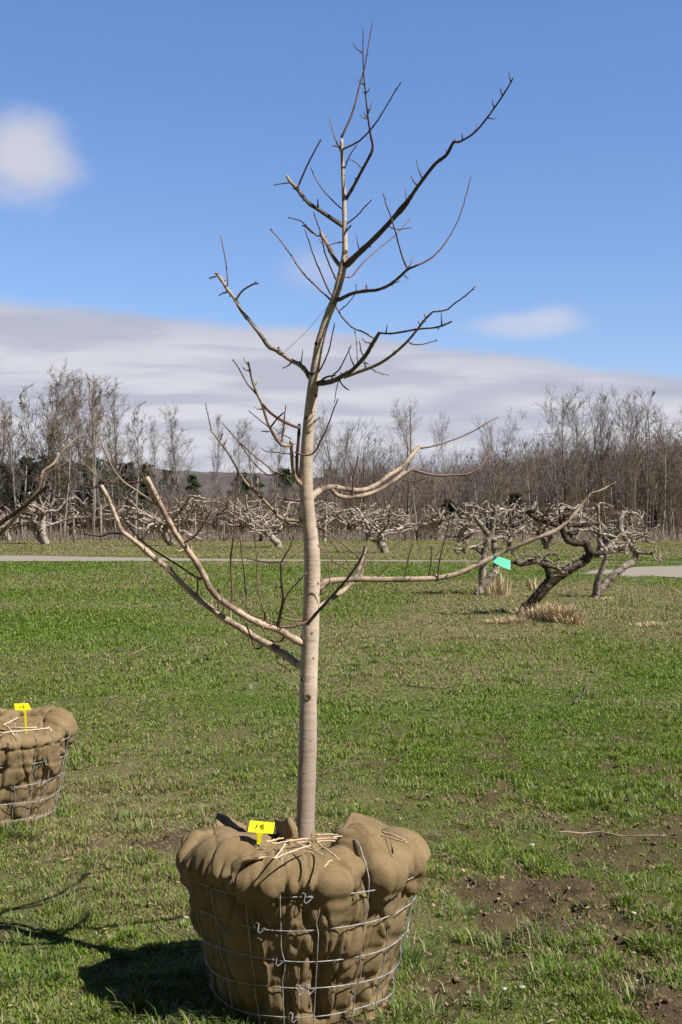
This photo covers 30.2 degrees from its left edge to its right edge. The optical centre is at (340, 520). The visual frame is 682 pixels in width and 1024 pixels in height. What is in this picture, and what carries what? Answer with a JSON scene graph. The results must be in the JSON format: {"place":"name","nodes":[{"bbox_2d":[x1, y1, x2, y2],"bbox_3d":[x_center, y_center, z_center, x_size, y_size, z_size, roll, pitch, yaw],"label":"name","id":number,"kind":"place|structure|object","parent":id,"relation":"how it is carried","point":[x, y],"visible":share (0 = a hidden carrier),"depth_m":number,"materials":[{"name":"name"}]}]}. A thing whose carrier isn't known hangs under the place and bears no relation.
{"place":"outdoors","nodes":[
{"label":"outdoors","id":0,"kind":"place"},
{"bbox_2d":[14,463,317,498],"bbox_3d":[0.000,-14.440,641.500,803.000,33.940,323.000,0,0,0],"label":"hill","id":1,"kind":"structure","parent":0,"point":[202,478],"depth_m":589.71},
{"bbox_2d":[0,556,601,561],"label":"path","id":2,"kind":"structure","parent":0,"point":[38,558],"depth_m":49.05,"materials":[{"name":"grey gravel"}]},
{"bbox_2d":[0,534,681,1023],"bbox_3d":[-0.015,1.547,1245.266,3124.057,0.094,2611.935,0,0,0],"label":"ground","id":3,"kind":"structure","parent":0,"point":[624,850],"depth_m":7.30,"materials":[{"name":"green plant"}]},
{"bbox_2d":[0,406,20,510],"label":"poplar tree","id":4,"kind":"object","parent":3,"relation":"on","point":[4,432],"visible":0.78,"depth_m":103.42,"materials":[{"name":"grey wood"}]},
{"bbox_2d":[0,406,30,533],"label":"birch tree","id":5,"kind":"object","parent":3,"relation":"on","point":[14,453],"visible":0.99,"depth_m":100.05,"materials":[{"name":"grey plant"}]},
{"bbox_2d":[0,460,30,530],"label":"pine tree","id":6,"kind":"object","parent":3,"relation":"on","point":[8,487],"visible":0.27,"depth_m":111.29,"materials":[{"name":"plant"}]},
{"bbox_2d":[0,396,35,533],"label":"poplar tree","id":7,"kind":"object","parent":3,"relation":"on","point":[17,443],"visible":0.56,"depth_m":105.44,"materials":[{"name":"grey plant"}]},
{"bbox_2d":[8,455,33,530],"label":"pine tree","id":8,"kind":"object","parent":3,"relation":"on","point":[23,464],"visible":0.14,"depth_m":111.36,"materials":[{"name":"plant"}]},
{"bbox_2d":[13,383,46,533],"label":"birch tree","id":9,"kind":"object","parent":3,"relation":"on","point":[27,452],"visible":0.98,"depth_m":99.88,"materials":[{"name":"grey plant"}]},
{"bbox_2d":[9,460,63,530],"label":"pine tree","id":10,"kind":"object","parent":3,"relation":"on","point":[28,480],"visible":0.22,"depth_m":108.31,"materials":[{"name":"plant"}]},
{"bbox_2d":[0,431,85,827],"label":"balled tree","id":11,"kind":"object","parent":3,"relation":"on","point":[32,767],"visible":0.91,"depth_m":6.31,"materials":[{"name":"beige fabric"}]},
{"bbox_2d":[14,703,30,732],"bbox_3d":[-1.582,0.991,6.271,0.092,0.162,0.021,0,0,0],"label":"plant tag","id":12,"kind":"object","parent":11,"relation":"attached to","point":[24,707],"visible":1,"depth_m":6.26,"materials":[{"name":"yellow plastic"}]},
{"bbox_2d":[0,492,87,543],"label":"apple tree","id":13,"kind":"object","parent":3,"relation":"on","point":[40,534],"visible":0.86,"depth_m":80.93,"materials":[{"name":"grey plant"}]},
{"bbox_2d":[14,454,75,533],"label":"pine tree","id":14,"kind":"object","parent":3,"relation":"on","point":[42,459],"visible":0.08,"depth_m":109.31,"materials":[{"name":"plant"}]},
{"bbox_2d":[8,358,83,537],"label":"poplar tree","id":15,"kind":"object","parent":3,"relation":"on","point":[56,404],"visible":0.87,"depth_m":100.97,"materials":[{"name":"grey wood"}]},
{"bbox_2d":[37,382,65,534],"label":"birch tree","id":16,"kind":"object","parent":3,"relation":"on","point":[43,406],"visible":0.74,"depth_m":101.03,"materials":[{"name":"grey plant"}]},
{"bbox_2d":[45,424,64,538],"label":"birch tree","id":17,"kind":"object","parent":3,"relation":"on","point":[55,475],"visible":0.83,"depth_m":98.83,"materials":[{"name":"grey plant"}]},
{"bbox_2d":[44,418,66,538],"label":"birch tree","id":18,"kind":"object","parent":3,"relation":"on","point":[48,436],"visible":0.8,"depth_m":98.46,"materials":[{"name":"grey plant"}]},
{"bbox_2d":[37,373,78,531],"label":"poplar tree","id":19,"kind":"object","parent":3,"relation":"on","point":[43,417],"visible":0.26,"depth_m":105.72,"materials":[{"name":"grey plant"}]},
{"bbox_2d":[46,379,86,537],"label":"birch tree","id":20,"kind":"object","parent":3,"relation":"on","point":[68,436],"visible":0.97,"depth_m":97.81,"materials":[{"name":"grey plant"}]},
{"bbox_2d":[52,377,95,534],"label":"poplar tree","id":21,"kind":"object","parent":3,"relation":"on","point":[72,484],"visible":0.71,"depth_m":101.64,"materials":[{"name":"grey wood"}]},
{"bbox_2d":[35,496,119,538],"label":"apple tree","id":22,"kind":"object","parent":3,"relation":"on","point":[76,521],"visible":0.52,"depth_m":100.98,"materials":[{"name":"grey plant"}]},
{"bbox_2d":[59,373,102,537],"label":"poplar tree","id":23,"kind":"object","parent":3,"relation":"on","point":[81,488],"visible":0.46,"depth_m":107.44,"materials":[{"name":"grey plant"}]},
{"bbox_2d":[71,376,105,539],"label":"birch tree","id":24,"kind":"object","parent":3,"relation":"on","point":[95,403],"visible":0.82,"depth_m":99.40,"materials":[{"name":"grey plant"}]},
{"bbox_2d":[75,398,108,538],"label":"birch tree","id":25,"kind":"object","parent":3,"relation":"on","point":[94,449],"visible":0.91,"depth_m":97.80,"materials":[{"name":"grey plant"}]},
{"bbox_2d":[59,457,125,532],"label":"pine tree","id":26,"kind":"object","parent":3,"relation":"on","point":[87,495],"visible":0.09,"depth_m":109.08,"materials":[{"name":"plant"}]},
{"bbox_2d":[43,481,147,538],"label":"apple tree","id":27,"kind":"object","parent":3,"relation":"on","point":[91,508],"visible":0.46,"depth_m":102.74,"materials":[{"name":"grey plant"}]},
{"bbox_2d":[69,366,127,530],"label":"poplar tree","id":28,"kind":"object","parent":3,"relation":"on","point":[98,501],"visible":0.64,"depth_m":102.19,"materials":[{"name":"grey wood"}]},
{"bbox_2d":[74,461,129,531],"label":"pine tree","id":29,"kind":"object","parent":3,"relation":"on","point":[99,483],"visible":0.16,"depth_m":108.45,"materials":[{"name":"green plant"}]},
{"bbox_2d":[79,376,141,538],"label":"poplar tree","id":30,"kind":"object","parent":3,"relation":"on","point":[113,413],"visible":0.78,"depth_m":105.10,"materials":[{"name":"grey wood"}]},
{"bbox_2d":[100,421,127,539],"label":"birch tree","id":31,"kind":"object","parent":3,"relation":"on","point":[110,444],"visible":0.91,"depth_m":99.34,"materials":[{"name":"grey plant"}]},
{"bbox_2d":[117,462,137,531],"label":"pine tree","id":32,"kind":"object","parent":3,"relation":"on","point":[126,479],"visible":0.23,"depth_m":115.39,"materials":[{"name":"green plant"}]},
{"bbox_2d":[123,422,145,517],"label":"poplar tree","id":33,"kind":"object","parent":3,"relation":"on","point":[130,453],"visible":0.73,"depth_m":103.42,"materials":[{"name":"grey plant"}]},
{"bbox_2d":[126,401,153,526],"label":"birch tree","id":34,"kind":"object","parent":3,"relation":"on","point":[137,423],"visible":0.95,"depth_m":98.67,"materials":[{"name":"grey plant"}]},
{"bbox_2d":[127,463,162,530],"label":"pine tree","id":35,"kind":"object","parent":3,"relation":"on","point":[144,490],"visible":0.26,"depth_m":112.42,"materials":[{"name":"green plant"}]},
{"bbox_2d":[106,508,186,539],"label":"apple tree","id":36,"kind":"object","parent":3,"relation":"on","point":[141,528],"visible":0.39,"depth_m":95.87,"materials":[{"name":"grey plant"}]},
{"bbox_2d":[138,415,169,537],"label":"poplar tree","id":37,"kind":"object","parent":3,"relation":"on","point":[154,453],"visible":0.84,"depth_m":106.00,"materials":[{"name":"grey wood"}]},
{"bbox_2d":[160,430,182,516],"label":"poplar tree","id":38,"kind":"object","parent":3,"relation":"on","point":[171,481],"visible":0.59,"depth_m":109.64,"materials":[{"name":"grey wood"}]},
{"bbox_2d":[115,490,230,545],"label":"apple tree","id":39,"kind":"object","parent":3,"relation":"on","point":[157,523],"visible":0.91,"depth_m":75.62,"materials":[{"name":"grey plant"}]},
{"bbox_2d":[156,402,204,537],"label":"poplar tree","id":40,"kind":"object","parent":3,"relation":"on","point":[173,452],"visible":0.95,"depth_m":101.83,"materials":[{"name":"grey wood"}]},
{"bbox_2d":[183,474,201,499],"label":"pine tree","id":41,"kind":"object","parent":3,"relation":"on","point":[193,479],"visible":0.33,"depth_m":164.60,"materials":[{"name":"green plant"}]},
{"bbox_2d":[165,501,231,538],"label":"apple tree","id":42,"kind":"object","parent":3,"relation":"on","point":[189,523],"visible":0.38,"depth_m":100.65,"materials":[{"name":"grey plant"}]},
{"bbox_2d":[206,415,227,518],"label":"poplar tree","id":43,"kind":"object","parent":3,"relation":"on","point":[218,454],"visible":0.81,"depth_m":107.69,"materials":[{"name":"grey plant"}]},
{"bbox_2d":[180,496,263,538],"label":"apple tree","id":44,"kind":"object","parent":3,"relation":"on","point":[212,517],"visible":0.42,"depth_m":102.81,"materials":[{"name":"grey plant"}]},
{"bbox_2d":[222,419,249,514],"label":"poplar tree","id":45,"kind":"object","parent":3,"relation":"on","point":[236,451],"visible":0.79,"depth_m":104.23,"materials":[{"name":"plant"}]},
{"bbox_2d":[222,472,255,505],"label":"pine tree","id":46,"kind":"object","parent":3,"relation":"on","point":[244,486],"visible":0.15,"depth_m":169.37,"materials":[{"name":"plant"}]},
{"bbox_2d":[239,420,265,510],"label":"poplar tree","id":47,"kind":"object","parent":3,"relation":"on","point":[252,472],"visible":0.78,"depth_m":105.75,"materials":[{"name":"grey plant"}]},
{"bbox_2d":[218,500,295,540],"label":"apple tree","id":48,"kind":"object","parent":3,"relation":"on","point":[261,537],"visible":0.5,"depth_m":91.44,"materials":[{"name":"grey plant"}]},
{"bbox_2d":[219,505,296,539],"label":"apple tree","id":49,"kind":"object","parent":3,"relation":"on","point":[241,526],"visible":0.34,"depth_m":97.96,"materials":[{"name":"grey plant"}]},
{"bbox_2d":[262,414,293,507],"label":"poplar tree","id":50,"kind":"object","parent":3,"relation":"on","point":[277,470],"visible":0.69,"depth_m":102.68,"materials":[{"name":"plant"}]},
{"bbox_2d":[236,495,324,547],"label":"apple tree","id":51,"kind":"object","parent":3,"relation":"on","point":[265,527],"visible":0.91,"depth_m":70.57,"materials":[{"name":"grey plant"}]},
{"bbox_2d":[268,465,297,499],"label":"pine tree","id":52,"kind":"object","parent":3,"relation":"on","point":[289,479],"visible":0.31,"depth_m":159.31,"materials":[{"name":"green plant"}]},
{"bbox_2d":[301,416,355,534],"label":"bare tree","id":53,"kind":"object","parent":3,"relation":"on","point":[323,465],"visible":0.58,"depth_m":103.90,"materials":[{"name":"grey wood"}]},
{"bbox_2d":[294,402,367,535],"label":"bare tree","id":54,"kind":"object","parent":3,"relation":"on","point":[341,454],"visible":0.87,"depth_m":102.03,"materials":[{"name":"brown wood"}]},
{"bbox_2d":[315,507,348,541],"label":"apple tree","id":55,"kind":"object","parent":3,"relation":"on","point":[326,522],"visible":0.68,"depth_m":90.43,"materials":[{"name":"grey plant"}]},
{"bbox_2d":[55,21,615,1023],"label":"balled tree","id":56,"kind":"object","parent":3,"relation":"on","point":[301,921],"visible":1,"depth_m":3.85,"materials":[{"name":"brown plant"}]},
{"bbox_2d":[248,821,274,844],"bbox_3d":[-0.241,0.943,3.812,0.081,0.067,0.023,0,0,0],"label":"plant tag","id":57,"kind":"object","parent":56,"relation":"attached to","point":[259,828],"visible":1,"depth_m":3.81,"materials":[{"name":"yellow plastic"}]},
{"bbox_2d":[492,554,510,569],"bbox_3d":[0.542,0.140,4.249,0.065,0.052,0.054,0,0,0],"label":"flagging tape","id":58,"kind":"object","parent":56,"relation":"attached to","point":[502,562],"visible":1,"depth_m":4.25,"materials":[{"name":"green plastic"}]},
{"bbox_2d":[0,485,681,539],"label":"undergrowth","id":59,"kind":"object","parent":3,"relation":"on","point":[207,527],"visible":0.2,"depth_m":101.23,"materials":[{"name":"brown plant"}]},
{"bbox_2d":[0,524,681,540],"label":"reeds","id":60,"kind":"object","parent":3,"relation":"on","point":[152,536],"visible":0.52,"depth_m":95.93,"materials":[{"name":"plant"}]},
{"bbox_2d":[0,673,681,1023],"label":"soil clods","id":61,"kind":"object","parent":3,"relation":"on","point":[666,1000],"visible":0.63,"depth_m":5.13,"materials":[{"name":"brown soil"}]},
{"bbox_2d":[1,656,681,1022],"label":"dead leaves","id":62,"kind":"object","parent":3,"relation":"on","point":[603,925],"visible":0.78,"depth_m":5.64,"materials":[{"name":"plant"}]},
{"bbox_2d":[5,420,681,534],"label":"distant wood","id":63,"kind":"object","parent":3,"relation":"on","point":[463,485],"visible":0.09,"depth_m":130.11,"materials":[{"name":"brown plant"}]},
{"bbox_2d":[314,502,385,539],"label":"apple tree","id":64,"kind":"object","parent":3,"relation":"on","point":[348,525],"visible":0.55,"depth_m":97.88,"materials":[{"name":"grey plant"}]},
{"bbox_2d":[326,420,391,537],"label":"bare tree","id":65,"kind":"object","parent":3,"relation":"on","point":[363,472],"visible":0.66,"depth_m":104.69,"materials":[{"name":"brown wood"}]},
{"bbox_2d":[315,505,417,552],"bbox_3d":[1.632,0.475,59.898,4.668,2.369,5.348,0,0,34],"label":"apple tree","id":66,"kind":"object","parent":3,"relation":"on","point":[358,513],"visible":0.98,"depth_m":58.97,"materials":[{"name":"grey plant"}]},
{"bbox_2d":[356,436,402,523],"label":"bare tree","id":67,"kind":"object","parent":3,"relation":"on","point":[378,478],"visible":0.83,"depth_m":102.74,"materials":[{"name":"brown wood"}]},
{"bbox_2d":[371,508,442,539],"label":"apple tree","id":68,"kind":"object","parent":3,"relation":"on","point":[410,525],"visible":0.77,"depth_m":96.80,"materials":[{"name":"grey plant"}]},
{"bbox_2d":[383,398,432,538],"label":"bare tree","id":69,"kind":"object","parent":3,"relation":"on","point":[407,448],"visible":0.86,"depth_m":100.67,"materials":[{"name":"brown wood"}]},
{"bbox_2d":[401,456,420,527],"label":"young bare tree","id":70,"kind":"object","parent":3,"relation":"on","point":[414,507],"visible":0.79,"depth_m":100.62,"materials":[{"name":"brown plant"}]},
{"bbox_2d":[419,505,468,539],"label":"apple tree","id":71,"kind":"object","parent":3,"relation":"on","point":[441,520],"visible":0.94,"depth_m":96.11,"materials":[{"name":"grey plant"}]},
{"bbox_2d":[427,499,461,533],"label":"pine tree","id":72,"kind":"object","parent":3,"relation":"on","point":[450,508],"visible":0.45,"depth_m":107.68,"materials":[{"name":"green plant"}]},
{"bbox_2d":[425,412,467,514],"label":"bare tree","id":73,"kind":"object","parent":3,"relation":"on","point":[443,458],"visible":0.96,"depth_m":102.97,"materials":[{"name":"plant"}]},
{"bbox_2d":[442,507,485,543],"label":"apple tree","id":74,"kind":"object","parent":3,"relation":"on","point":[463,537],"visible":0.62,"depth_m":80.48,"materials":[{"name":"grey plant"}]},
{"bbox_2d":[463,447,481,516],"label":"young bare tree","id":75,"kind":"object","parent":3,"relation":"on","point":[476,481],"visible":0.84,"depth_m":104.47,"materials":[{"name":"brown plant"}]},
{"bbox_2d":[465,434,493,515],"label":"bare tree","id":76,"kind":"object","parent":3,"relation":"on","point":[482,471],"visible":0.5,"depth_m":106.02,"materials":[{"name":"brown wood"}]},
{"bbox_2d":[450,500,537,594],"bbox_3d":[3.146,0.593,26.020,1.831,2.056,1.706,0,0,0],"label":"apple tree","id":77,"kind":"object","parent":3,"relation":"on","point":[489,534],"visible":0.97,"depth_m":25.93,"materials":[{"name":"grey plant"}]},
{"bbox_2d":[471,410,537,526],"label":"bare tree","id":78,"kind":"object","parent":3,"relation":"on","point":[491,449],"visible":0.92,"depth_m":101.72,"materials":[{"name":"brown wood"}]},
{"bbox_2d":[470,498,542,546],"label":"apple tree","id":79,"kind":"object","parent":3,"relation":"on","point":[505,526],"visible":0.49,"depth_m":65.73,"materials":[{"name":"grey plant"}]},
{"bbox_2d":[498,491,533,532],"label":"pine tree","id":80,"kind":"object","parent":3,"relation":"on","point":[516,497],"visible":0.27,"depth_m":107.60,"materials":[{"name":"green plant"}]},
{"bbox_2d":[510,439,544,528],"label":"young bare tree","id":81,"kind":"object","parent":3,"relation":"on","point":[529,484],"visible":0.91,"depth_m":98.65,"materials":[{"name":"brown plant"}]},
{"bbox_2d":[511,506,585,549],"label":"apple tree","id":82,"kind":"object","parent":3,"relation":"on","point":[547,543],"visible":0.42,"depth_m":66.04,"materials":[{"name":"grey plant"}]},
{"bbox_2d":[525,424,574,511],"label":"bare tree","id":83,"kind":"object","parent":3,"relation":"on","point":[556,475],"visible":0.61,"depth_m":106.98,"materials":[{"name":"brown wood"}]},
{"bbox_2d":[546,433,566,537],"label":"young bare tree","id":84,"kind":"object","parent":3,"relation":"on","point":[552,489],"visible":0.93,"depth_m":100.35,"materials":[{"name":"brown plant"}]},
{"bbox_2d":[530,376,608,506],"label":"bare tree","id":85,"kind":"object","parent":3,"relation":"on","point":[566,492],"visible":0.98,"depth_m":101.10,"materials":[{"name":"grey wood"}]},
{"bbox_2d":[491,501,655,613],"bbox_3d":[3.720,0.665,20.465,2.634,1.934,1.342,0,0,-34],"label":"apple tree","id":86,"kind":"object","parent":3,"relation":"on","point":[547,584],"visible":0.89,"depth_m":20.34,"materials":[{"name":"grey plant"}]},
{"bbox_2d":[476,569,671,628],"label":"dry grass","id":87,"kind":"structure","parent":3,"relation":"on","point":[565,615],"depth_m":19.18,"materials":[{"name":"plant"}]},
{"bbox_2d":[573,444,593,536],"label":"young bare tree","id":88,"kind":"object","parent":3,"relation":"on","point":[580,479],"visible":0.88,"depth_m":98.88,"materials":[{"name":"brown plant"}]},
{"bbox_2d":[558,384,628,533],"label":"bare tree","id":89,"kind":"object","parent":3,"relation":"on","point":[593,448],"visible":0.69,"depth_m":103.70,"materials":[{"name":"plant"}]},
{"bbox_2d":[585,435,609,532],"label":"young bare tree","id":90,"kind":"object","parent":3,"relation":"on","point":[596,482],"visible":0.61,"depth_m":103.77,"materials":[{"name":"brown wood"}]},
{"bbox_2d":[564,387,640,530],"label":"bare tree","id":91,"kind":"object","parent":3,"relation":"on","point":[603,452],"visible":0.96,"depth_m":101.77,"materials":[{"name":"plant"}]},
{"bbox_2d":[558,831,665,836],"bbox_3d":[1.292,1.498,6.034,0.507,0.015,0.044,0,0,10],"label":"fallen twig","id":92,"kind":"object","parent":3,"relation":"on","point":[606,833],"visible":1,"depth_m":6.04,"materials":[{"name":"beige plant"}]},
{"bbox_2d":[575,505,659,556],"bbox_3d":[11.173,0.530,51.578,3.009,2.294,4.767,0,0,24],"label":"apple tree","id":93,"kind":"object","parent":3,"relation":"on","point":[611,530],"visible":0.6,"depth_m":51.73,"materials":[{"name":"grey plant"}]},
{"bbox_2d":[581,501,665,597],"bbox_3d":[5.476,0.589,24.924,1.715,1.982,1.679,0,0,0],"label":"apple tree","id":94,"kind":"object","parent":3,"relation":"on","point":[599,588],"visible":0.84,"depth_m":24.91,"materials":[{"name":"grey plant"}]},
{"bbox_2d":[590,509,659,543],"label":"apple tree","id":95,"kind":"object","parent":3,"relation":"on","point":[638,523],"visible":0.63,"depth_m":77.79,"materials":[{"name":"grey plant"}]},
{"bbox_2d":[606,391,648,519],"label":"bare tree","id":96,"kind":"object","parent":3,"relation":"on","point":[631,446],"visible":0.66,"depth_m":102.97,"materials":[{"name":"brown wood"}]},
{"bbox_2d":[579,566,681,577],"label":"gravel patch","id":97,"kind":"object","parent":3,"relation":"on","point":[668,571],"visible":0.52,"depth_m":37.46,"materials":[{"name":"grey gravel"}]},
{"bbox_2d":[623,453,642,536],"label":"birch tree","id":98,"kind":"object","parent":3,"relation":"on","point":[635,484],"visible":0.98,"depth_m":97.99,"materials":[{"name":"brown plant"}]},
{"bbox_2d":[629,451,646,539],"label":"birch tree","id":99,"kind":"object","parent":3,"relation":"on","point":[639,489],"visible":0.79,"depth_m":99.95,"materials":[{"name":"brown plant"}]},
{"bbox_2d":[598,388,681,528],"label":"bare tree","id":100,"kind":"object","parent":3,"relation":"on","point":[646,434],"visible":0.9,"depth_m":100.76,"materials":[{"name":"brown plant"}]},
{"bbox_2d":[640,436,664,531],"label":"young bare tree","id":101,"kind":"object","parent":3,"relation":"on","point":[647,480],"visible":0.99,"depth_m":97.92,"materials":[{"name":"brown wood"}]},
{"bbox_2d":[652,425,674,539],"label":"young bare tree","id":102,"kind":"object","parent":3,"relation":"on","point":[667,509],"visible":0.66,"depth_m":100.33,"materials":[{"name":"brown wood"}]},
{"bbox_2d":[653,426,676,539],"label":"young bare tree","id":103,"kind":"object","parent":3,"relation":"on","point":[664,466],"visible":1,"depth_m":98.63,"materials":[{"name":"brown plant"}]},
{"bbox_2d":[650,405,681,527],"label":"bare tree","id":104,"kind":"object","parent":3,"relation":"on","point":[655,415],"visible":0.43,"depth_m":104.35,"materials":[{"name":"brown plant"}]},
{"bbox_2d":[0,0,681,478],"label":"sky","id":105,"kind":"structure","parent":0,"point":[136,135],"materials":[{"name":"blue"}]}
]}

